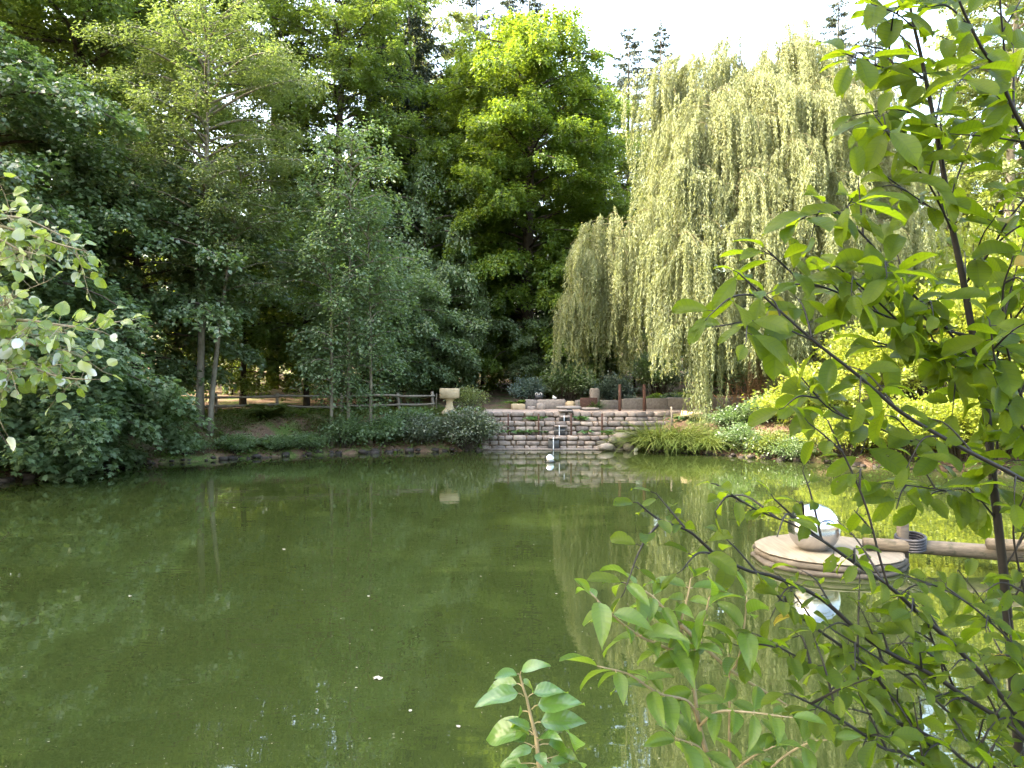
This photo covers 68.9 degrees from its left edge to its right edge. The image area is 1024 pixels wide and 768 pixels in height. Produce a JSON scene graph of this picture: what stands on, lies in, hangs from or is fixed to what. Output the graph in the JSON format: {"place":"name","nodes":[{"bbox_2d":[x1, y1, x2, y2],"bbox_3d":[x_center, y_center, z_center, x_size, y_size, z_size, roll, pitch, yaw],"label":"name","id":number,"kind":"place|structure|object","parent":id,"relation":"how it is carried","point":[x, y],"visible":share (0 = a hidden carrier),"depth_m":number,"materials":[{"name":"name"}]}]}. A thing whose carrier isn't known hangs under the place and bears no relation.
{"place":"outdoors","nodes":[
{"label":"outdoors","id":0,"kind":"place"},
{"bbox_2d":[145,406,484,451],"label":"grass","id":1,"kind":"structure","parent":0,"point":[223,413],"depth_m":25.25,"materials":[{"name":"plant"}]},
{"bbox_2d":[0,349,1020,479],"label":"ground","id":2,"kind":"structure","parent":0,"point":[500,395],"depth_m":24.70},
{"bbox_2d":[0,172,149,452],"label":"poplar sapling","id":3,"kind":"object","parent":2,"relation":"on","point":[15,355],"visible":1,"depth_m":2.35,"materials":[{"name":"green plant"}]},
{"bbox_2d":[0,0,182,197],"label":"tall tree","id":4,"kind":"object","parent":2,"relation":"on","point":[7,6],"visible":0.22,"depth_m":27.68,"materials":[{"name":"green plant"}]},
{"bbox_2d":[0,21,191,377],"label":"maple tree","id":5,"kind":"object","parent":2,"relation":"on","point":[31,95],"visible":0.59,"depth_m":20.32,"materials":[{"name":"green plant"}]},
{"bbox_2d":[0,254,196,467],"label":"maple tree","id":6,"kind":"object","parent":2,"relation":"on","point":[108,297],"visible":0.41,"depth_m":17.67,"materials":[{"name":"green plant"}]},
{"bbox_2d":[0,368,216,483],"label":"bush","id":7,"kind":"object","parent":2,"relation":"on","point":[62,452],"visible":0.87,"depth_m":17.16,"materials":[{"name":"green plant"}]},
{"bbox_2d":[0,0,247,232],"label":"tall tree","id":8,"kind":"object","parent":2,"relation":"on","point":[76,9],"visible":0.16,"depth_m":27.12,"materials":[{"name":"green plant"}]},
{"bbox_2d":[16,142,307,409],"bbox_3d":[-11.815,-3.375,23.920,10.257,9.096,9.044,0,0,0],"label":"maple tree","id":9,"kind":"object","parent":2,"relation":"on","point":[165,364],"visible":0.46,"depth_m":22.52,"materials":[{"name":"green plant"}]},
{"bbox_2d":[56,0,322,392],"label":"hornbeam tree","id":10,"kind":"object","parent":2,"relation":"on","point":[229,88],"visible":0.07,"depth_m":32.84,"materials":[{"name":"green plant"}]},
{"bbox_2d":[87,195,292,401],"bbox_3d":[-12.559,-3.190,27.423,7.053,8.462,7.476,0,0,41],"label":"understory tree","id":11,"kind":"object","parent":2,"relation":"on","point":[208,354],"visible":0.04,"depth_m":27.13,"materials":[{"name":"green plant"}]},
{"bbox_2d":[161,434,218,454],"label":"bank shrub","id":12,"kind":"object","parent":2,"relation":"on","point":[203,444],"visible":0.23,"depth_m":21.38,"materials":[{"name":"green plant"}]},
{"bbox_2d":[56,0,334,427],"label":"ash tree","id":13,"kind":"object","parent":2,"relation":"on","point":[208,103],"visible":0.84,"depth_m":22.86,"materials":[{"name":"green plant"}]},
{"bbox_2d":[143,144,312,433],"bbox_3d":[-8.713,-2.882,23.036,4.736,9.065,4.802,0,0,0],"label":"ash tree","id":14,"kind":"object","parent":2,"relation":"on","point":[255,253],"visible":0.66,"depth_m":22.92,"materials":[{"name":"green plant"}]},
{"bbox_2d":[208,431,261,453],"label":"bank shrub","id":15,"kind":"object","parent":2,"relation":"on","point":[237,442],"visible":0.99,"depth_m":21.93,"materials":[{"name":"green plant"}]},
{"bbox_2d":[144,180,341,404],"bbox_3d":[-10.273,-3.458,28.907,7.869,8.907,7.424,0,0,0],"label":"understory tree","id":16,"kind":"object","parent":2,"relation":"on","point":[243,382],"visible":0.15,"depth_m":28.39,"materials":[{"name":"green plant"}]},
{"bbox_2d":[222,244,298,390],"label":"hazel tree","id":17,"kind":"object","parent":2,"relation":"on","point":[255,373],"visible":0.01,"depth_m":35.99,"materials":[{"name":"green plant"}]},
{"bbox_2d":[244,404,297,418],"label":"shrub","id":18,"kind":"object","parent":2,"relation":"on","point":[267,411],"visible":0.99,"depth_m":24.46,"materials":[{"name":"green plant"}]},
{"bbox_2d":[203,1,345,388],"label":"tree","id":19,"kind":"object","parent":2,"relation":"on","point":[293,43],"visible":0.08,"depth_m":37.54,"materials":[{"name":"green plant"}]},
{"bbox_2d":[254,434,305,451],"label":"bank shrub","id":20,"kind":"object","parent":2,"relation":"on","point":[269,442],"visible":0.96,"depth_m":22.62,"materials":[{"name":"green plant"}]},
{"bbox_2d":[212,210,400,405],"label":"understory tree","id":21,"kind":"object","parent":2,"relation":"on","point":[265,332],"visible":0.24,"depth_m":28.77,"materials":[{"name":"green plant"}]},
{"bbox_2d":[283,431,330,450],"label":"bank shrub","id":22,"kind":"object","parent":2,"relation":"on","point":[311,440],"visible":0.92,"depth_m":22.98,"materials":[{"name":"green plant"}]},
{"bbox_2d":[184,392,434,413],"bbox_3d":[-7.305,0.773,26.283,9.466,0.981,0.240,0,0,-22],"label":"rail fence","id":23,"kind":"object","parent":2,"relation":"on","point":[277,396],"visible":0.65,"depth_m":26.32,"materials":[{"name":"brown wood"}]},
{"bbox_2d":[258,172,398,447],"bbox_3d":[-5.845,-2.502,23.668,4.356,9.307,4.131,0,0,-25],"label":"young tree","id":24,"kind":"object","parent":2,"relation":"on","point":[330,372],"visible":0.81,"depth_m":23.39,"materials":[{"name":"green plant"}]},
{"bbox_2d":[218,0,458,392],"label":"hornbeam tree","id":25,"kind":"object","parent":2,"relation":"on","point":[370,81],"visible":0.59,"depth_m":34.54,"materials":[{"name":"green plant"}]},
{"bbox_2d":[317,411,376,447],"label":"bank shrub","id":26,"kind":"object","parent":2,"relation":"on","point":[339,431],"visible":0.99,"depth_m":23.59,"materials":[{"name":"green plant"}]},
{"bbox_2d":[283,111,412,446],"bbox_3d":[-5.301,-3.226,23.922,4.258,10.757,4.479,0,0,0],"label":"young tree","id":27,"kind":"object","parent":2,"relation":"on","point":[348,270],"visible":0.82,"depth_m":23.60,"materials":[{"name":"green plant"}]},
{"bbox_2d":[294,279,437,407],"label":"understory tree","id":28,"kind":"object","parent":2,"relation":"on","point":[416,311],"visible":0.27,"depth_m":28.82,"materials":[{"name":"green plant"}]},
{"bbox_2d":[300,0,440,387],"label":"spruce tree","id":29,"kind":"object","parent":2,"relation":"on","point":[403,108],"visible":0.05,"depth_m":39.50,"materials":[{"name":"green plant"}]},
{"bbox_2d":[312,184,431,444],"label":"young tree","id":30,"kind":"object","parent":2,"relation":"on","point":[368,324],"visible":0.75,"depth_m":23.99,"materials":[{"name":"green plant"}]},
{"bbox_2d":[363,413,411,445],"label":"bank shrub","id":31,"kind":"object","parent":2,"relation":"on","point":[388,431],"visible":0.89,"depth_m":24.14,"materials":[{"name":"green plant"}]},
{"bbox_2d":[319,246,478,407],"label":"understory tree","id":32,"kind":"object","parent":2,"relation":"on","point":[433,292],"visible":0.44,"depth_m":29.88,"materials":[{"name":"green plant"}]},
{"bbox_2d":[352,0,464,385],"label":"spruce tree","id":33,"kind":"object","parent":2,"relation":"on","point":[423,48],"visible":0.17,"depth_m":40.42,"materials":[{"name":"green plant"}]},
{"bbox_2d":[343,0,480,224],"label":"pale tree","id":34,"kind":"object","parent":2,"relation":"on","point":[457,16],"visible":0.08,"depth_m":49.21,"materials":[{"name":"green plant"}]},
{"bbox_2d":[385,406,441,424],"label":"bank shrub","id":35,"kind":"object","parent":2,"relation":"on","point":[406,411],"visible":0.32,"depth_m":25.52,"materials":[{"name":"green plant"}]},
{"bbox_2d":[346,152,483,397],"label":"understory tree","id":36,"kind":"object","parent":2,"relation":"on","point":[423,211],"visible":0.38,"depth_m":34.17,"materials":[{"name":"green plant"}]},
{"bbox_2d":[397,410,455,444],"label":"silver shrub","id":37,"kind":"object","parent":2,"relation":"on","point":[421,427],"visible":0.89,"depth_m":24.38,"materials":[{"name":"green plant"}]},
{"bbox_2d":[377,283,495,401],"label":"understory tree","id":38,"kind":"object","parent":2,"relation":"on","point":[472,321],"visible":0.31,"depth_m":32.08,"materials":[{"name":"green plant"}]},
{"bbox_2d":[439,388,459,414],"bbox_3d":[-2.256,0.686,27.000,0.710,1.070,0.473,0,0,0],"label":"stone pedestal","id":39,"kind":"object","parent":2,"relation":"on","point":[449,395],"visible":0.84,"depth_m":26.79,"materials":[{"name":"stone"}]},
{"bbox_2d":[382,51,551,386],"bbox_3d":[-2.783,-9.204,41.767,9.999,19.005,10.518,0,0,10],"label":"beech tree","id":40,"kind":"object","parent":2,"relation":"on","point":[441,123],"visible":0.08,"depth_m":39.54,"materials":[{"name":"green plant"}]},
{"bbox_2d":[443,384,491,408],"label":"twiggy shrub","id":41,"kind":"object","parent":2,"relation":"on","point":[470,398],"visible":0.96,"depth_m":27.92,"materials":[{"name":"green plant"}]},
{"bbox_2d":[429,403,509,450],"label":"silver shrub","id":42,"kind":"object","parent":2,"relation":"on","point":[471,427],"visible":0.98,"depth_m":24.41,"materials":[{"name":"green plant"}]},
{"bbox_2d":[419,241,521,399],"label":"understory tree","id":43,"kind":"object","parent":2,"relation":"on","point":[484,291],"visible":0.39,"depth_m":33.35,"materials":[{"name":"green plant"}]},
{"bbox_2d":[453,0,514,219],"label":"spruce tree","id":44,"kind":"object","parent":2,"relation":"on","point":[476,27],"visible":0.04,"depth_m":55.61,"materials":[{"name":"green plant"}]},
{"bbox_2d":[148,270,822,400],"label":"undergrowth","id":45,"kind":"object","parent":2,"relation":"on","point":[527,360],"visible":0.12,"depth_m":35.00,"materials":[{"name":"green plant"}]},
{"bbox_2d":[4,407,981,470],"bbox_3d":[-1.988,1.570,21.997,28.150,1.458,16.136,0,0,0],"label":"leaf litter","id":46,"kind":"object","parent":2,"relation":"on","point":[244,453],"visible":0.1,"depth_m":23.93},
{"bbox_2d":[0,447,1009,483],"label":"shore pebbles","id":47,"kind":"object","parent":2,"relation":"on","point":[27,476],"visible":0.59,"depth_m":21.96,"materials":[{"name":"stone"}]},
{"bbox_2d":[0,404,1020,463],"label":"ground ivy","id":48,"kind":"object","parent":2,"relation":"on","point":[303,409],"visible":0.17,"depth_m":24.78,"materials":[{"name":"green plant"}]},
{"bbox_2d":[0,435,1021,478],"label":"shore weeds","id":49,"kind":"object","parent":2,"relation":"on","point":[385,446],"visible":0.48,"depth_m":22.02,"materials":[{"name":"green plant"}]},
{"bbox_2d":[488,0,547,290],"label":"spruce tree","id":50,"kind":"object","parent":2,"relation":"on","point":[508,3],"visible":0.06,"depth_m":56.50,"materials":[{"name":"green plant"}]},
{"bbox_2d":[398,0,648,397],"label":"beech tree","id":51,"kind":"object","parent":2,"relation":"on","point":[531,58],"visible":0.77,"depth_m":34.88,"materials":[{"name":"green plant"}]},
{"bbox_2d":[507,374,549,400],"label":"bluegreen shrub","id":52,"kind":"object","parent":2,"relation":"on","point":[523,392],"visible":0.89,"depth_m":31.33,"materials":[{"name":"green plant"}]},
{"bbox_2d":[510,0,547,288],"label":"spruce tree","id":53,"kind":"object","parent":2,"relation":"on","point":[536,5],"visible":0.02,"depth_m":57.69,"materials":[{"name":"green plant"}]},
{"bbox_2d":[474,659,586,767],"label":"sapling","id":54,"kind":"object","parent":2,"relation":"on","point":[555,703],"visible":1,"depth_m":1.50,"materials":[{"name":"green plant"}]},
{"bbox_2d":[525,399,579,409],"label":"block wall","id":55,"kind":"structure","parent":2,"relation":"on","point":[535,404],"depth_m":30.05,"materials":[{"name":"stone"}]},
{"bbox_2d":[533,358,599,401],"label":"evergreen shrub","id":56,"kind":"object","parent":2,"relation":"on","point":[576,384],"visible":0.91,"depth_m":32.70,"materials":[{"name":"green plant"}]},
{"bbox_2d":[580,398,596,406],"bbox_3d":[2.983,0.790,29.120,0.660,0.520,0.320,0,0,0],"label":"rusty planter","id":57,"kind":"object","parent":2,"relation":"on","point":[585,402],"visible":0.55,"depth_m":28.96,"materials":[{"name":"metal"}]},
{"bbox_2d":[481,410,697,449],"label":"terraced wall","id":58,"kind":"structure","parent":2,"relation":"on","point":[575,440],"depth_m":25.56,"materials":[{"name":"stone"}]},
{"bbox_2d":[548,406,598,449],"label":"cascade","id":59,"kind":"object","parent":58,"relation":"on","point":[553,443],"visible":0.99,"depth_m":25.44,"materials":[{"name":"liquid"}]},
{"bbox_2d":[613,431,632,446],"bbox_3d":[3.709,1.837,24.971,0.525,0.527,0.520,0,0,-39],"label":"boulder","id":60,"kind":"object","parent":58,"relation":"on","point":[619,434],"visible":0.57,"depth_m":24.82,"materials":[{"name":"stone"}]},
{"bbox_2d":[589,388,599,401],"bbox_3d":[3.376,0.601,30.545,0.403,0.875,0.336,0,0,0],"label":"upright stone","id":61,"kind":"object","parent":2,"relation":"on","point":[594,392],"visible":0.48,"depth_m":30.40,"materials":[{"name":"stone"}]},
{"bbox_2d":[534,86,656,383],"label":"olive tree","id":62,"kind":"object","parent":2,"relation":"on","point":[621,170],"visible":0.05,"depth_m":42.15,"materials":[{"name":"green plant"}]},
{"bbox_2d":[584,370,640,399],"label":"evergreen shrub","id":63,"kind":"object","parent":2,"relation":"on","point":[608,388],"visible":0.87,"depth_m":31.30,"materials":[{"name":"green plant"}]},
{"bbox_2d":[605,21,651,363],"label":"spruce tree","id":64,"kind":"object","parent":2,"relation":"on","point":[628,54],"visible":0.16,"depth_m":59.88,"materials":[{"name":"green plant"}]},
{"bbox_2d":[597,410,712,454],"bbox_3d":[4.818,1.577,24.577,4.594,1.478,4.775,0,0,0],"label":"grass tuft","id":65,"kind":"object","parent":2,"relation":"on","point":[637,442],"visible":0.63,"depth_m":23.95,"materials":[{"name":"plant"}]},
{"bbox_2d":[623,345,695,393],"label":"evergreen shrub","id":66,"kind":"object","parent":2,"relation":"on","point":[644,363],"visible":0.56,"depth_m":33.73,"materials":[{"name":"green plant"}]},
{"bbox_2d":[642,19,682,299],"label":"spruce tree","id":67,"kind":"object","parent":2,"relation":"on","point":[661,52],"visible":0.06,"depth_m":61.93,"materials":[{"name":"green plant"}]},
{"bbox_2d":[606,134,727,377],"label":"olive tree","id":68,"kind":"object","parent":2,"relation":"on","point":[628,182],"depth_m":45.54,"materials":[{"name":"green plant"}]},
{"bbox_2d":[599,397,741,409],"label":"block wall","id":69,"kind":"structure","parent":2,"relation":"on","point":[657,403],"depth_m":29.70,"materials":[{"name":"stone"}]},
{"bbox_2d":[559,564,861,767],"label":"privet shrub","id":70,"kind":"object","parent":2,"relation":"on","point":[668,705],"visible":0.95,"depth_m":1.36,"materials":[{"name":"green plant"}]},
{"bbox_2d":[698,403,748,429],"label":"bank plant","id":71,"kind":"object","parent":2,"relation":"on","point":[729,415],"visible":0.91,"depth_m":24.39,"materials":[{"name":"green plant"}]},
{"bbox_2d":[679,374,779,408],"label":"twig thicket","id":72,"kind":"object","parent":2,"relation":"on","point":[748,392],"visible":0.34,"depth_m":27.56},
{"bbox_2d":[709,418,771,453],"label":"bank plant","id":73,"kind":"object","parent":2,"relation":"on","point":[741,430],"visible":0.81,"depth_m":22.61,"materials":[{"name":"green plant"}]},
{"bbox_2d":[549,18,962,432],"bbox_3d":[9.610,-6.380,29.417,16.561,16.220,11.439,0,0,0],"label":"willow tree","id":74,"kind":"object","parent":2,"relation":"on","point":[758,140],"visible":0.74,"depth_m":26.52,"materials":[{"name":"green plant"}]},
{"bbox_2d":[729,391,782,423],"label":"bank plant","id":75,"kind":"object","parent":2,"relation":"on","point":[748,409],"visible":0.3,"depth_m":24.12,"materials":[{"name":"green plant"}]},
{"bbox_2d":[762,433,819,460],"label":"bank plant","id":76,"kind":"object","parent":2,"relation":"on","point":[795,450],"visible":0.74,"depth_m":21.17,"materials":[{"name":"green plant"}]},
{"bbox_2d":[742,360,866,430],"bbox_3d":[8.857,0.440,22.560,3.743,2.363,3.478,0,0,0],"label":"sunny shrub","id":77,"kind":"object","parent":2,"relation":"on","point":[850,396],"visible":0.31,"depth_m":22.18,"materials":[{"name":"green plant"}]},
{"bbox_2d":[587,0,1023,767],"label":"plum shrub","id":78,"kind":"object","parent":2,"relation":"on","point":[985,374],"visible":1,"depth_m":1.64,"materials":[{"name":"green plant"}]},
{"bbox_2d":[771,338,862,393],"bbox_3d":[13.700,-1.020,33.000,6.200,3.303,2.900,0,0,0],"label":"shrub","id":79,"kind":"object","parent":2,"relation":"on","point":[809,367],"visible":0.02,"depth_m":33.87,"materials":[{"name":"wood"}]},
{"bbox_2d":[796,408,886,457],"bbox_3d":[9.168,1.329,20.530,2.783,1.465,2.994,0,0,33],"label":"sunny shrub","id":80,"kind":"object","parent":2,"relation":"on","point":[844,439],"visible":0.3,"depth_m":20.49,"materials":[{"name":"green plant"}]},
{"bbox_2d":[819,0,863,83],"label":"spruce tree","id":81,"kind":"object","parent":2,"relation":"on","point":[832,21],"visible":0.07,"depth_m":61.77,"materials":[{"name":"green plant"}]},
{"bbox_2d":[850,18,907,114],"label":"spruce tree","id":82,"kind":"object","parent":2,"relation":"on","point":[869,42],"visible":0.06,"depth_m":63.75,"materials":[{"name":"green plant"}]},
{"bbox_2d":[810,313,948,412],"bbox_3d":[11.126,-0.627,23.108,3.973,3.563,4.326,0,0,0],"label":"sunny shrub","id":83,"kind":"object","parent":2,"relation":"on","point":[864,360],"visible":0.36,"depth_m":22.57,"materials":[{"name":"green plant"}]},
{"bbox_2d":[851,391,968,461],"bbox_3d":[10.470,1.113,19.653,3.305,1.890,3.556,0,0,-25],"label":"sunny shrub","id":84,"kind":"object","parent":2,"relation":"on","point":[909,448],"visible":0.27,"depth_m":19.33,"materials":[{"name":"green plant"}]},
{"bbox_2d":[890,241,966,401],"bbox_3d":[14.913,-2.502,27.880,5.562,6.769,6.056,0,0,-21],"label":"sunny shrub","id":85,"kind":"object","parent":2,"relation":"on","point":[940,274],"visible":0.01,"depth_m":26.75,"materials":[{"name":"green plant"}]},
{"bbox_2d":[860,277,1004,408],"bbox_3d":[13.261,-1.194,24.088,4.768,4.632,5.191,0,0,-29],"label":"sunny shrub","id":86,"kind":"object","parent":2,"relation":"on","point":[953,322],"visible":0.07,"depth_m":23.41,"materials":[{"name":"green plant"}]},
{"bbox_2d":[886,146,1023,259],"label":"olive tree","id":87,"kind":"object","parent":2,"relation":"on","point":[974,196],"visible":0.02,"depth_m":38.43,"materials":[{"name":"green plant"}]},
{"bbox_2d":[887,386,1023,461],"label":"sunny shrub","id":88,"kind":"object","parent":2,"relation":"on","point":[970,425],"visible":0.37,"depth_m":18.83,"materials":[{"name":"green plant"}]},
{"bbox_2d":[901,0,1023,242],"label":"pale tree","id":89,"kind":"object","parent":2,"relation":"on","point":[1010,163],"visible":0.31,"depth_m":32.70,"materials":[{"name":"green plant"}]},
{"bbox_2d":[903,244,1023,385],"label":"sunny shrub","id":90,"kind":"object","parent":2,"relation":"on","point":[977,312],"visible":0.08,"depth_m":23.34,"materials":[{"name":"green plant"}]},
{"bbox_2d":[928,24,1002,248],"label":"spruce tree","id":91,"kind":"object","parent":2,"relation":"on","point":[965,102],"visible":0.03,"depth_m":51.88,"materials":[{"name":"green plant"}]},
{"bbox_2d":[916,197,1022,381],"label":"sunny shrub","id":92,"kind":"object","parent":2,"relation":"on","point":[970,240],"visible":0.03,"depth_m":27.88,"materials":[{"name":"green plant"}]},
{"bbox_2d":[927,112,1023,243],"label":"olive tree","id":93,"kind":"object","parent":2,"relation":"on","point":[987,193],"visible":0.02,"depth_m":38.17,"materials":[{"name":"green plant"}]},
{"bbox_2d":[951,258,1023,373],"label":"sunny shrub","id":94,"kind":"object","parent":2,"relation":"on","point":[1017,311],"visible":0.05,"depth_m":22.78,"materials":[{"name":"green plant"}]},
{"bbox_2d":[960,192,1023,379],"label":"sunny shrub","id":95,"kind":"object","parent":2,"relation":"on","point":[1019,241],"visible":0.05,"depth_m":28.03,"materials":[{"name":"green plant"}]},
{"bbox_2d":[0,449,1023,767],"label":"water","id":96,"kind":"structure","parent":0,"point":[238,611],"depth_m":7.45,"materials":[{"name":"liquid"}]},
{"bbox_2d":[10,455,1002,767],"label":"floating specks","id":97,"kind":"object","parent":96,"relation":"on","point":[350,643],"visible":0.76,"depth_m":5.64,"materials":[{"name":"white plant"}]},
{"bbox_2d":[598,443,613,450],"bbox_3d":[3.090,2.075,24.619,0.548,0.278,0.461,0,0,0],"label":"boulder","id":98,"kind":"object","parent":96,"relation":"on","point":[604,446],"visible":0.98,"depth_m":24.44,"materials":[{"name":"stone"}]},
{"bbox_2d":[622,415,728,455],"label":"grass tuft","id":99,"kind":"object","parent":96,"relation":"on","point":[679,437],"visible":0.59,"depth_m":23.59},
{"bbox_2d":[668,426,750,452],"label":"grass tuft","id":100,"kind":"object","parent":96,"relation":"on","point":[710,444],"visible":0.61,"depth_m":23.01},
{"bbox_2d":[739,428,799,457],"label":"bank plant","id":101,"kind":"object","parent":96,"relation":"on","point":[771,437],"visible":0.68,"depth_m":21.81,"materials":[{"name":"green plant"}]},
{"bbox_2d":[750,534,909,579],"bbox_3d":[3.953,2.243,9.290,1.816,0.415,1.827,0,0,0],"label":"timber raft","id":102,"kind":"object","parent":96,"relation":"on","point":[769,551],"visible":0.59,"depth_m":8.86,"materials":[{"name":"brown wood"}]},
{"bbox_2d":[788,503,840,551],"bbox_3d":[3.719,1.769,9.200,0.610,0.610,0.610,0,0,0],"label":"steel sphere","id":103,"kind":"object","parent":102,"relation":"on","point":[830,534],"visible":0.6,"depth_m":8.99,"materials":[{"name":"grey"}]},
{"bbox_2d":[862,538,1023,562],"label":"timber beam","id":104,"kind":"structure","parent":102,"relation":"on","point":[987,550],"depth_m":8.90,"materials":[{"name":"wood"}]},
{"bbox_2d":[894,523,926,561],"bbox_3d":[4.886,2.170,9.160,0.295,1.100,0.534,0,0,0],"label":"mooring post","id":105,"kind":"object","parent":104,"relation":"attached to","point":[917,541],"visible":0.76,"depth_m":9.16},
{"bbox_2d":[11,0,1023,348],"label":"sky","id":106,"kind":"structure","parent":0,"point":[691,25],"materials":[{"name":"white"}]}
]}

